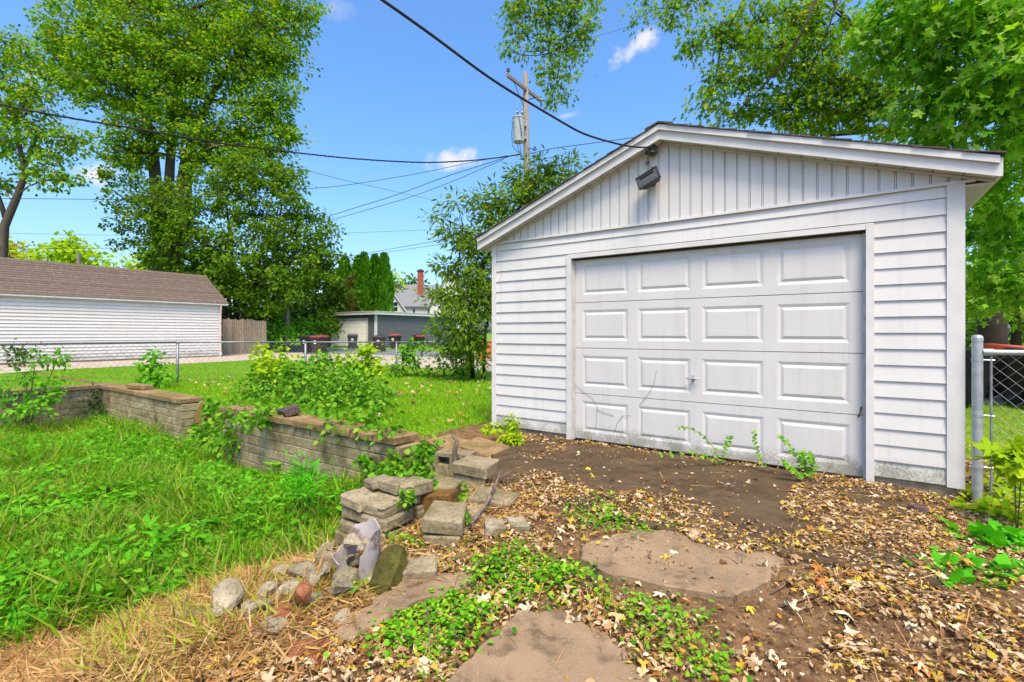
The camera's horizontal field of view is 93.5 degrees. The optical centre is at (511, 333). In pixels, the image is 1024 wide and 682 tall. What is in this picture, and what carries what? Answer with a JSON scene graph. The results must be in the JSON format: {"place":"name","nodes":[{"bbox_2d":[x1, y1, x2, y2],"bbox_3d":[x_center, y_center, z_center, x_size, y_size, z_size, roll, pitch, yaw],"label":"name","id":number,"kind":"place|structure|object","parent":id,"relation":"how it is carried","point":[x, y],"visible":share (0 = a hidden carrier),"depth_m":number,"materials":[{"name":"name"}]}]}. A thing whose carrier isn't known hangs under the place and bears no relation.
{"place":"outdoors","nodes":[
{"label":"outdoors","id":0,"kind":"place"},
{"bbox_2d":[0,77,435,200],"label":"overhead wire","id":1,"kind":"object","parent":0,"point":[174,132],"visible":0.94,"depth_m":14.95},
{"bbox_2d":[0,359,491,440],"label":"lawn grass","id":2,"kind":"structure","parent":0,"point":[424,407],"depth_m":10.34,"materials":[{"name":"plant"}]},
{"bbox_2d":[221,345,480,358],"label":"asphalt road","id":3,"kind":"structure","parent":0,"point":[391,352],"depth_m":28.92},
{"bbox_2d":[0,334,1023,681],"bbox_3d":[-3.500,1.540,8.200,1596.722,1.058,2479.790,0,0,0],"label":"ground","id":4,"kind":"structure","parent":0,"point":[726,618],"depth_m":2.26,"materials":[{"name":"soil"}]},
{"bbox_2d":[0,338,46,366],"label":"shrub","id":5,"kind":"object","parent":4,"relation":"on","point":[20,351],"visible":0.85,"depth_m":17.14,"materials":[{"name":"green plant"}]},
{"bbox_2d":[8,236,47,260],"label":"yellow tree","id":6,"kind":"object","parent":4,"relation":"on","point":[14,246],"visible":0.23,"depth_m":65.70,"materials":[{"name":"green plant"}]},
{"bbox_2d":[0,345,75,427],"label":"tall weed","id":7,"kind":"object","parent":4,"relation":"on","point":[29,401],"visible":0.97,"depth_m":9.43,"materials":[{"name":"green plant"}]},
{"bbox_2d":[0,24,97,257],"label":"leaning tree","id":8,"kind":"object","parent":4,"relation":"on","point":[34,134],"visible":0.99,"depth_m":24.11,"materials":[{"name":"green plant"}]},
{"bbox_2d":[0,382,115,427],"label":"block wall","id":9,"kind":"structure","parent":4,"relation":"on","point":[74,404],"depth_m":10.26,"materials":[{"name":"concrete"}]},
{"bbox_2d":[8,229,117,265],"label":"yellow tree","id":10,"kind":"object","parent":4,"relation":"on","point":[62,255],"visible":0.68,"depth_m":61.23,"materials":[{"name":"green plant"}]},
{"bbox_2d":[77,383,107,421],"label":"tall weed","id":11,"kind":"object","parent":4,"relation":"on","point":[92,405],"visible":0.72,"depth_m":10.50,"materials":[{"name":"green plant"}]},
{"bbox_2d":[0,257,228,364],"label":"neighbour garage","id":12,"kind":"structure","parent":4,"relation":"on","point":[49,302],"depth_m":20.75,"materials":[{"name":"white metal"}]},
{"bbox_2d":[91,252,150,269],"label":"yellow tree","id":13,"kind":"object","parent":4,"relation":"on","point":[129,266],"visible":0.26,"depth_m":57.17,"materials":[{"name":"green plant"}]},
{"bbox_2d":[0,356,257,373],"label":"gravel drive","id":14,"kind":"structure","parent":4,"relation":"on","point":[7,368],"depth_m":18.95,"materials":[{"name":"gravel"}]},
{"bbox_2d":[99,383,202,443],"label":"block wall","id":15,"kind":"structure","parent":4,"relation":"on","point":[173,409],"depth_m":9.11,"materials":[{"name":"concrete"}]},
{"bbox_2d":[132,346,182,388],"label":"tall weed","id":16,"kind":"object","parent":4,"relation":"on","point":[153,376],"visible":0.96,"depth_m":10.51,"materials":[{"name":"green plant"}]},
{"bbox_2d":[8,0,332,272],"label":"maple tree","id":17,"kind":"object","parent":4,"relation":"on","point":[205,41],"visible":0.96,"depth_m":29.36,"materials":[{"name":"green plant"}]},
{"bbox_2d":[0,415,350,586],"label":"grass","id":18,"kind":"structure","parent":4,"relation":"on","point":[84,427],"depth_m":5.22,"materials":[{"name":"plant"}]},
{"bbox_2d":[0,422,359,627],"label":"dock weeds","id":19,"kind":"object","parent":4,"relation":"on","point":[146,519],"visible":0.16,"depth_m":4.95,"materials":[{"name":"green plant"}]},
{"bbox_2d":[0,414,363,638],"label":"yard weeds","id":20,"kind":"object","parent":4,"relation":"on","point":[171,530],"visible":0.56,"depth_m":4.87,"materials":[{"name":"green plant"}]},
{"bbox_2d":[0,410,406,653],"bbox_3d":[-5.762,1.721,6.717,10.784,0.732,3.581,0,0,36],"label":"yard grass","id":21,"kind":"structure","parent":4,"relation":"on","point":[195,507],"depth_m":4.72,"materials":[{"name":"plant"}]},
{"bbox_2d":[181,396,241,459],"bbox_3d":[-4.803,1.555,7.905,2.230,0.876,0.825,0,0,44],"label":"tall weed","id":22,"kind":"object","parent":4,"relation":"on","point":[212,408],"visible":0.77,"depth_m":7.93,"materials":[{"name":"green plant"}]},
{"bbox_2d":[212,578,244,616],"bbox_3d":[-1.395,1.318,2.370,0.140,0.171,0.228,0,0,-35],"label":"rubble stone","id":23,"kind":"object","parent":4,"relation":"on","point":[221,589],"visible":0.83,"depth_m":2.34,"materials":[{"name":"stone"}]},
{"bbox_2d":[0,341,491,432],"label":"chain link fence","id":24,"kind":"object","parent":4,"relation":"on","point":[210,342],"visible":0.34,"depth_m":11.57,"materials":[{"name":"metal"}]},
{"bbox_2d":[241,598,274,620],"bbox_3d":[-1.230,1.327,2.329,0.153,0.092,0.099,9,-5,-37],"label":"rubble stone","id":25,"kind":"object","parent":4,"relation":"on","point":[249,605],"visible":0.63,"depth_m":2.29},
{"bbox_2d":[253,615,287,637],"bbox_3d":[-1.097,1.339,2.188,0.155,0.053,0.143,0,0,2],"label":"rubble stone","id":26,"kind":"object","parent":4,"relation":"on","point":[274,621],"visible":0.57,"depth_m":2.17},
{"bbox_2d":[256,581,286,597],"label":"rubble stone","id":27,"kind":"object","parent":4,"relation":"on","point":[269,585],"visible":0.53,"depth_m":2.50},
{"bbox_2d":[248,337,299,391],"bbox_3d":[-4.549,0.672,9.172,0.959,1.211,0.807,0,0,0],"label":"tall weed","id":28,"kind":"object","parent":4,"relation":"on","point":[268,356],"visible":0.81,"depth_m":9.19,"materials":[{"name":"green plant"}]},
{"bbox_2d":[0,472,555,681],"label":"dry straw","id":29,"kind":"object","parent":4,"relation":"on","point":[25,665],"visible":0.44,"depth_m":2.26,"materials":[{"name":"plant"}]},
{"bbox_2d":[221,291,344,349],"bbox_3d":[-16.256,-0.821,32.181,10.324,4.436,5.256,0,0,-32],"label":"back hedge","id":30,"kind":"object","parent":4,"relation":"on","point":[307,310],"visible":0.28,"depth_m":33.71,"materials":[{"name":"green plant"}]},
{"bbox_2d":[270,603,299,618],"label":"rubble stone","id":31,"kind":"object","parent":4,"relation":"on","point":[283,610],"visible":0.52,"depth_m":2.27,"materials":[{"name":"stone"}]},
{"bbox_2d":[257,314,325,351],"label":"hedge shrub","id":32,"kind":"object","parent":4,"relation":"on","point":[292,332],"visible":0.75,"depth_m":29.13,"materials":[{"name":"green plant"}]},
{"bbox_2d":[280,581,312,606],"bbox_3d":[-1.067,1.283,2.320,0.201,0.141,0.110,0,0,7],"label":"rubble stone","id":33,"kind":"object","parent":4,"relation":"on","point":[303,589],"visible":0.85,"depth_m":2.30,"materials":[{"name":"stone"}]},
{"bbox_2d":[286,560,318,578],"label":"rubble stone","id":34,"kind":"object","parent":4,"relation":"on","point":[300,565],"visible":0.73,"depth_m":2.69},
{"bbox_2d":[276,449,335,517],"bbox_3d":[-2.070,1.619,4.830,0.588,0.808,0.832,0,0,-25],"label":"tall weed","id":35,"kind":"object","parent":4,"relation":"on","point":[300,483],"visible":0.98,"depth_m":4.88,"materials":[{"name":"green plant"}]},
{"bbox_2d":[275,311,341,335],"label":"hedge shrub","id":36,"kind":"object","parent":4,"relation":"on","point":[321,328],"visible":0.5,"depth_m":31.38,"materials":[{"name":"green plant"}]},
{"bbox_2d":[266,251,362,335],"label":"dark tree","id":37,"kind":"object","parent":4,"relation":"on","point":[332,296],"visible":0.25,"depth_m":40.51,"materials":[{"name":"green plant"}]},
{"bbox_2d":[208,344,420,461],"bbox_3d":[-3.227,0.855,7.564,2.625,1.281,6.018,0,0,-28],"label":"vine thicket","id":38,"kind":"object","parent":4,"relation":"on","point":[305,378],"visible":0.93,"depth_m":7.77,"materials":[{"name":"green plant"}]},
{"bbox_2d":[285,638,353,665],"bbox_3d":[-0.815,1.353,2.053,0.273,0.040,0.133,3,3,-12],"label":"clay tile","id":39,"kind":"object","parent":4,"relation":"on","point":[312,655],"visible":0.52,"depth_m":2.04,"materials":[{"name":"red brick"}]},
{"bbox_2d":[220,404,419,481],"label":"block wall","id":40,"kind":"structure","parent":4,"relation":"on","point":[291,435],"depth_m":6.25,"materials":[{"name":"concrete"}]},
{"bbox_2d":[276,404,300,416],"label":"dark stone","id":41,"kind":"object","parent":40,"relation":"on","point":[290,410],"visible":0.94,"depth_m":6.64,"materials":[{"name":"grey stone"}]},
{"bbox_2d":[351,450,408,478],"bbox_3d":[-1.416,1.602,5.223,0.466,0.683,0.733,0,0,-39],"label":"ivy strand","id":42,"kind":"object","parent":40,"relation":"attached to","point":[391,466],"visible":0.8,"depth_m":5.19,"materials":[{"name":"green plant"}]},
{"bbox_2d":[171,366,490,424],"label":"lawn leaves","id":43,"kind":"object","parent":4,"relation":"on","point":[397,393],"visible":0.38,"depth_m":9.65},
{"bbox_2d":[332,566,359,584],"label":"rubble stone","id":44,"kind":"object","parent":4,"relation":"on","point":[350,572],"visible":0.62,"depth_m":2.58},
{"bbox_2d":[331,574,367,593],"bbox_3d":[-0.825,1.312,2.485,0.090,0.157,0.259,0,0,42],"label":"rubble stone","id":45,"kind":"object","parent":4,"relation":"on","point":[342,583],"visible":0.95,"depth_m":2.43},
{"bbox_2d":[332,518,380,581],"bbox_3d":[-0.874,1.258,2.717,0.264,0.342,0.260,0,0,20],"label":"broken bucket","id":46,"kind":"object","parent":4,"relation":"on","point":[369,528],"visible":0.53,"depth_m":2.69,"materials":[{"name":"plastic"}]},
{"bbox_2d":[330,342,393,400],"bbox_3d":[-2.710,0.723,8.720,1.254,1.121,0.672,0,0,32],"label":"tall weed","id":47,"kind":"object","parent":4,"relation":"on","point":[366,351],"visible":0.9,"depth_m":8.56,"materials":[{"name":"green plant"}]},
{"bbox_2d":[353,251,374,311],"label":"arborvitae","id":48,"kind":"object","parent":4,"relation":"on","point":[363,271],"visible":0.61,"depth_m":44.43,"materials":[{"name":"green plant"}]},
{"bbox_2d":[372,251,396,311],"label":"arborvitae","id":49,"kind":"object","parent":4,"relation":"on","point":[383,286],"visible":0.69,"depth_m":44.45,"materials":[{"name":"green plant"}]},
{"bbox_2d":[369,544,407,596],"bbox_3d":[-0.671,1.294,2.612,0.164,0.229,0.277,0,0,14],"label":"mossy stone","id":50,"kind":"object","parent":4,"relation":"on","point":[389,567],"visible":0.8,"depth_m":2.57,"materials":[{"name":"stone"}]},
{"bbox_2d":[326,311,455,347],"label":"grey garage","id":51,"kind":"structure","parent":4,"relation":"on","point":[365,325],"depth_m":37.73,"materials":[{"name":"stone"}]},
{"bbox_2d":[335,474,461,546],"bbox_3d":[-0.796,1.346,3.523,0.596,0.621,0.755,0,0,35],"label":"block stack","id":52,"kind":"object","parent":4,"relation":"on","point":[374,496],"visible":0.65,"depth_m":3.33,"materials":[{"name":"concrete"}]},
{"bbox_2d":[392,471,440,512],"bbox_3d":[-0.733,1.233,3.453,0.391,0.449,0.620,0,0,20],"label":"ivy strand","id":53,"kind":"object","parent":52,"relation":"on","point":[409,495],"visible":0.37,"depth_m":3.23,"materials":[{"name":"green plant"}]},
{"bbox_2d":[420,489,457,512],"bbox_3d":[-0.521,1.209,3.458,0.249,0.162,0.163,-6,3,13],"label":"brown block","id":54,"kind":"object","parent":52,"relation":"on","point":[449,495],"depth_m":3.40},
{"bbox_2d":[333,572,472,643],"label":"concrete slab","id":55,"kind":"structure","parent":4,"relation":"on","point":[413,595],"depth_m":2.41,"materials":[{"name":"concrete"}]},
{"bbox_2d":[401,555,437,579],"bbox_3d":[-0.524,1.339,2.695,0.225,0.116,0.179,-2,3,-4],"label":"concrete block","id":56,"kind":"object","parent":4,"relation":"on","point":[418,568],"depth_m":2.63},
{"bbox_2d":[402,433,445,478],"bbox_3d":[-0.916,1.346,5.139,0.479,0.470,0.562,0,0,26],"label":"ivy strand","id":57,"kind":"object","parent":4,"relation":"on","point":[423,449],"visible":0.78,"depth_m":5.08,"materials":[{"name":"green plant"}]},
{"bbox_2d":[382,337,475,378],"bbox_3d":[-2.204,0.727,13.011,2.816,1.251,1.086,0,0,18],"label":"shrub","id":58,"kind":"object","parent":4,"relation":"on","point":[417,363],"visible":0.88,"depth_m":13.08,"materials":[{"name":"green plant"}]},
{"bbox_2d":[393,269,479,333],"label":"house","id":59,"kind":"structure","parent":4,"relation":"on","point":[404,300],"depth_m":59.36,"materials":[{"name":"grey"}]},
{"bbox_2d":[422,526,464,549],"bbox_3d":[-0.429,1.304,3.134,0.251,0.106,0.316,2,1,7],"label":"half block","id":60,"kind":"object","parent":4,"relation":"on","point":[433,538],"depth_m":2.98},
{"bbox_2d":[421,500,466,536],"bbox_3d":[-0.430,1.202,3.134,0.261,0.110,0.316,2,1,3],"label":"half block","id":61,"kind":"object","parent":60,"relation":"on","point":[445,517],"depth_m":3.00,"materials":[{"name":"concrete"}]},
{"bbox_2d":[426,435,468,452],"bbox_3d":[-0.657,1.271,5.388,0.520,0.135,0.423,3,3,40],"label":"flat stone","id":62,"kind":"object","parent":4,"relation":"on","point":[449,443],"visible":0.28,"depth_m":5.35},
{"bbox_2d":[435,448,475,473],"bbox_3d":[-0.587,1.335,5.002,0.380,0.200,0.200,0,0,21],"label":"hollow block","id":63,"kind":"object","parent":4,"relation":"on","point":[444,454],"depth_m":4.97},
{"bbox_2d":[452,474,487,491],"bbox_3d":[-0.307,1.357,4.353,0.366,0.222,0.354,1,1,29],"label":"step block","id":64,"kind":"object","parent":4,"relation":"on","point":[469,480],"depth_m":4.20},
{"bbox_2d":[452,455,499,479],"bbox_3d":[-0.318,1.195,4.317,0.344,0.111,0.309,2,3,23],"label":"square paver","id":65,"kind":"object","parent":64,"relation":"on","point":[477,466],"visible":0.98,"depth_m":4.22,"materials":[{"name":"concrete"}]},
{"bbox_2d":[459,437,509,457],"bbox_3d":[-0.304,1.262,5.219,0.464,0.136,0.424,2,2,32],"label":"flat stone","id":66,"kind":"object","parent":4,"relation":"on","point":[483,447],"visible":0.61,"depth_m":5.15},
{"bbox_2d":[462,470,513,534],"bbox_3d":[-0.152,1.203,3.449,0.166,0.254,1.016,0,0,19],"label":"fallen branch","id":67,"kind":"object","parent":4,"relation":"on","point":[480,511],"visible":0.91,"depth_m":3.29,"materials":[{"name":"grey wood"}]},
{"bbox_2d":[467,486,518,511],"bbox_3d":[-0.141,1.252,3.567,0.335,0.140,0.292,4,3,15],"label":"step block","id":68,"kind":"object","parent":4,"relation":"on","point":[499,496],"depth_m":3.49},
{"bbox_2d":[484,517,505,536],"bbox_3d":[-0.113,1.244,3.088,0.134,0.067,0.166,3,0,-6],"label":"white brick","id":69,"kind":"object","parent":4,"relation":"on","point":[490,527],"visible":0.93,"depth_m":3.03,"materials":[{"name":"stone"}]},
{"bbox_2d":[479,412,526,445],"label":"tall weed","id":70,"kind":"object","parent":4,"relation":"on","point":[513,435],"visible":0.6,"depth_m":5.44,"materials":[{"name":"green plant"}]},
{"bbox_2d":[410,144,597,379],"bbox_3d":[-0.130,-1.736,12.103,4.786,5.901,2.284,0,0,0],"label":"narrow leaf tree","id":71,"kind":"object","parent":4,"relation":"on","point":[478,287],"visible":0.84,"depth_m":11.86,"materials":[{"name":"green plant"}]},
{"bbox_2d":[5,430,1023,681],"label":"leaf litter","id":72,"kind":"object","parent":4,"relation":"on","point":[755,662],"visible":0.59,"depth_m":2.36,"materials":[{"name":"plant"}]},
{"bbox_2d":[506,516,529,533],"bbox_3d":[0.036,1.245,3.117,0.129,0.062,0.169,3,-1,-12],"label":"white brick","id":73,"kind":"object","parent":4,"relation":"on","point":[515,524],"visible":0.85,"depth_m":3.07,"materials":[{"name":"stone"}]},
{"bbox_2d":[506,67,541,205],"bbox_3d":[0.575,-4.389,18.788,0.546,11.783,2.396,0,0,41],"label":"utility pole","id":74,"kind":"object","parent":4,"relation":"on","point":[527,92],"visible":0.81,"depth_m":18.90,"materials":[{"name":"brown wood"}]},
{"bbox_2d":[0,155,506,199],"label":"overhead wire","id":75,"kind":"object","parent":74,"relation":"attached to","point":[235,194],"visible":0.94,"depth_m":16.63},
{"bbox_2d":[0,103,518,162],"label":"twisted cable","id":76,"kind":"object","parent":74,"relation":"attached to","point":[50,114],"visible":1,"depth_m":11.57,"materials":[{"name":"rubber"}]},
{"bbox_2d":[511,109,525,155],"bbox_3d":[0.268,-7.741,18.702,0.584,1.917,0.517,0,0,0],"label":"pole transformer","id":77,"kind":"object","parent":74,"relation":"attached to","point":[518,126],"visible":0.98,"depth_m":18.52,"materials":[{"name":"metal"}]},
{"bbox_2d":[324,490,762,681],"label":"clover","id":78,"kind":"object","parent":4,"relation":"on","point":[396,623],"visible":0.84,"depth_m":2.30,"materials":[{"name":"plant"}]},
{"bbox_2d":[447,610,649,681],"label":"concrete slab","id":79,"kind":"structure","parent":4,"relation":"on","point":[541,640],"depth_m":2.00,"materials":[{"name":"concrete"}]},
{"bbox_2d":[381,505,738,681],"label":"path grass","id":80,"kind":"structure","parent":4,"relation":"on","point":[607,618],"depth_m":2.15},
{"bbox_2d":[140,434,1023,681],"bbox_3d":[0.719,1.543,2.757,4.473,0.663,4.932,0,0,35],"label":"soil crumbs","id":81,"kind":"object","parent":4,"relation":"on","point":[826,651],"visible":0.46,"depth_m":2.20,"materials":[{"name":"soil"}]},
{"bbox_2d":[221,349,1023,403],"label":"gravel alley","id":82,"kind":"structure","parent":4,"relation":"on","point":[276,354],"depth_m":21.37,"materials":[{"name":"gravel"}]},
{"bbox_2d":[90,142,355,352],"bbox_3d":[-16.695,-5.053,28.004,15.238,12.511,5.406,0,0,0],"label":"hackberry tree","id":83,"kind":"object","parent":82,"relation":"on","point":[214,269],"visible":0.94,"depth_m":27.45,"materials":[{"name":"green plant"}]},
{"bbox_2d":[222,318,265,353],"bbox_3d":[-14.973,0.156,26.978,2.172,2.008,0.089,0,0,-37],"label":"plank fence","id":84,"kind":"object","parent":82,"relation":"on","point":[249,329],"visible":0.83,"depth_m":26.91,"materials":[{"name":"brown wood"}]},
{"bbox_2d":[180,247,318,321],"bbox_3d":[-22.216,-2.790,36.534,14.180,7.909,7.692,0,0,0],"label":"dark tree","id":85,"kind":"object","parent":82,"relation":"on","point":[273,296],"visible":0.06,"depth_m":35.97,"materials":[{"name":"green plant"}]},
{"bbox_2d":[309,335,328,352],"bbox_3d":[-10.407,0.627,26.038,0.722,1.031,0.850,0,0,18],"label":"refuse bin","id":86,"kind":"object","parent":82,"relation":"on","point":[320,338],"visible":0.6,"depth_m":25.77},
{"bbox_2d":[983,343,1023,397],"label":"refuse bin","id":87,"kind":"object","parent":82,"relation":"on","point":[999,388],"visible":0.39,"depth_m":8.82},
{"bbox_2d":[998,347,1023,404],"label":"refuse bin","id":88,"kind":"object","parent":82,"relation":"on","point":[1015,377],"visible":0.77,"depth_m":8.16,"materials":[{"name":"plastic"}]},
{"bbox_2d":[580,530,783,602],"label":"concrete slab","id":89,"kind":"structure","parent":4,"relation":"on","point":[733,579],"depth_m":2.58,"materials":[{"name":"concrete"}]},
{"bbox_2d":[658,425,733,464],"bbox_3d":[1.696,1.043,4.443,0.752,0.391,0.111,0,0,-15],"label":"door sprout","id":90,"kind":"object","parent":4,"relation":"on","point":[706,454],"depth_m":4.48,"materials":[{"name":"green plant"}]},
{"bbox_2d":[488,436,943,590],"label":"dirt patch","id":91,"kind":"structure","parent":4,"relation":"on","point":[748,504],"depth_m":3.74,"materials":[{"name":"soil"}]},
{"bbox_2d":[777,434,819,478],"bbox_3d":[2.391,1.047,4.047,0.326,0.356,0.195,0,0,0],"label":"door sprout","id":92,"kind":"object","parent":91,"relation":"on","point":[803,464],"depth_m":4.02,"materials":[{"name":"green plant"}]},
{"bbox_2d":[474,121,1006,498],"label":"garage","id":93,"kind":"structure","parent":4,"relation":"on","point":[806,293],"depth_m":4.57,"materials":[{"name":"white plastic"}]},
{"bbox_2d":[380,0,652,147],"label":"service cable","id":94,"kind":"object","parent":93,"relation":"attached to","point":[467,61],"visible":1,"depth_m":3.21,"materials":[{"name":"rubber"}]},
{"bbox_2d":[635,165,660,189],"bbox_3d":[1.426,-1.599,4.996,0.287,0.243,0.182,0,0,35],"label":"floodlight","id":95,"kind":"object","parent":93,"relation":"attached to","point":[649,178],"visible":1,"depth_m":4.95,"materials":[{"name":"black metal"}]},
{"bbox_2d":[575,393,862,476],"bbox_3d":[1.878,0.964,4.894,2.743,0.522,0.041,0,0,35],"label":"door section","id":96,"kind":"structure","parent":93,"relation":"in","point":[836,439],"depth_m":4.71,"materials":[{"name":"metal"}]},
{"bbox_2d":[575,348,862,414],"bbox_3d":[1.878,0.437,4.894,2.743,0.522,0.041,0,0,35],"label":"door section","id":97,"kind":"structure","parent":93,"relation":"in","point":[820,382],"depth_m":4.69,"materials":[{"name":"metal"}]},
{"bbox_2d":[575,292,862,352],"bbox_3d":[1.878,-0.091,4.894,2.743,0.521,0.041,0,0,35],"label":"door section","id":98,"kind":"structure","parent":93,"relation":"in","point":[823,322],"depth_m":4.69,"materials":[{"name":"metal"}]},
{"bbox_2d":[575,234,862,302],"bbox_3d":[1.878,-0.618,4.894,2.743,0.522,0.041,0,0,35],"label":"door section","id":99,"kind":"structure","parent":93,"relation":"in","point":[834,264],"depth_m":4.70,"materials":[{"name":"metal"}]},
{"bbox_2d":[493,0,1020,344],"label":"silver maple","id":100,"kind":"object","parent":4,"relation":"on","point":[803,29],"visible":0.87,"depth_m":9.06,"materials":[{"name":"green plant"}]},
{"bbox_2d":[835,0,1023,332],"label":"silver maple","id":101,"kind":"object","parent":4,"relation":"on","point":[983,33],"visible":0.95,"depth_m":5.96,"materials":[{"name":"green plant"}]},
{"bbox_2d":[902,545,1023,593],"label":"broadleaf plant","id":102,"kind":"object","parent":4,"relation":"on","point":[1003,561],"visible":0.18,"depth_m":2.57,"materials":[{"name":"green plant"}]},
{"bbox_2d":[932,461,1023,525],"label":"side vine","id":103,"kind":"object","parent":4,"relation":"on","point":[1007,510],"visible":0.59,"depth_m":3.50,"materials":[{"name":"green plant"}]},
{"bbox_2d":[934,514,1023,552],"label":"broadleaf plant","id":104,"kind":"object","parent":4,"relation":"on","point":[996,534],"visible":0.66,"depth_m":2.92,"materials":[{"name":"green plant"}]},
{"bbox_2d":[965,348,997,403],"bbox_3d":[7.624,0.726,8.237,0.696,0.996,0.822,0,0,-25],"label":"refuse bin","id":105,"kind":"object","parent":4,"relation":"on","point":[986,371],"visible":0.06,"depth_m":7.91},
{"bbox_2d":[965,397,1023,523],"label":"side grass","id":106,"kind":"structure","parent":4,"relation":"on","point":[999,443],"depth_m":6.45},
{"bbox_2d":[965,249,1023,347],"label":"tree","id":107,"kind":"object","parent":4,"relation":"on","point":[967,344],"visible":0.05,"depth_m":25.73,"materials":[{"name":"green plant"}]},
{"bbox_2d":[965,250,1023,347],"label":"tree","id":108,"kind":"object","parent":4,"relation":"on","point":[1016,337],"visible":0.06,"depth_m":19.87,"materials":[{"name":"green plant"}]},
{"bbox_2d":[969,435,1023,527],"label":"maple seedling","id":109,"kind":"object","parent":4,"relation":"on","point":[1008,460],"visible":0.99,"depth_m":3.09,"materials":[{"name":"green plant"}]},
{"bbox_2d":[971,335,1023,503],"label":"wire gate","id":110,"kind":"structure","parent":4,"relation":"on","point":[978,352],"depth_m":3.59,"materials":[{"name":"metal"}]},
{"bbox_2d":[0,0,1023,333],"label":"sky","id":111,"kind":"structure","parent":0,"point":[386,89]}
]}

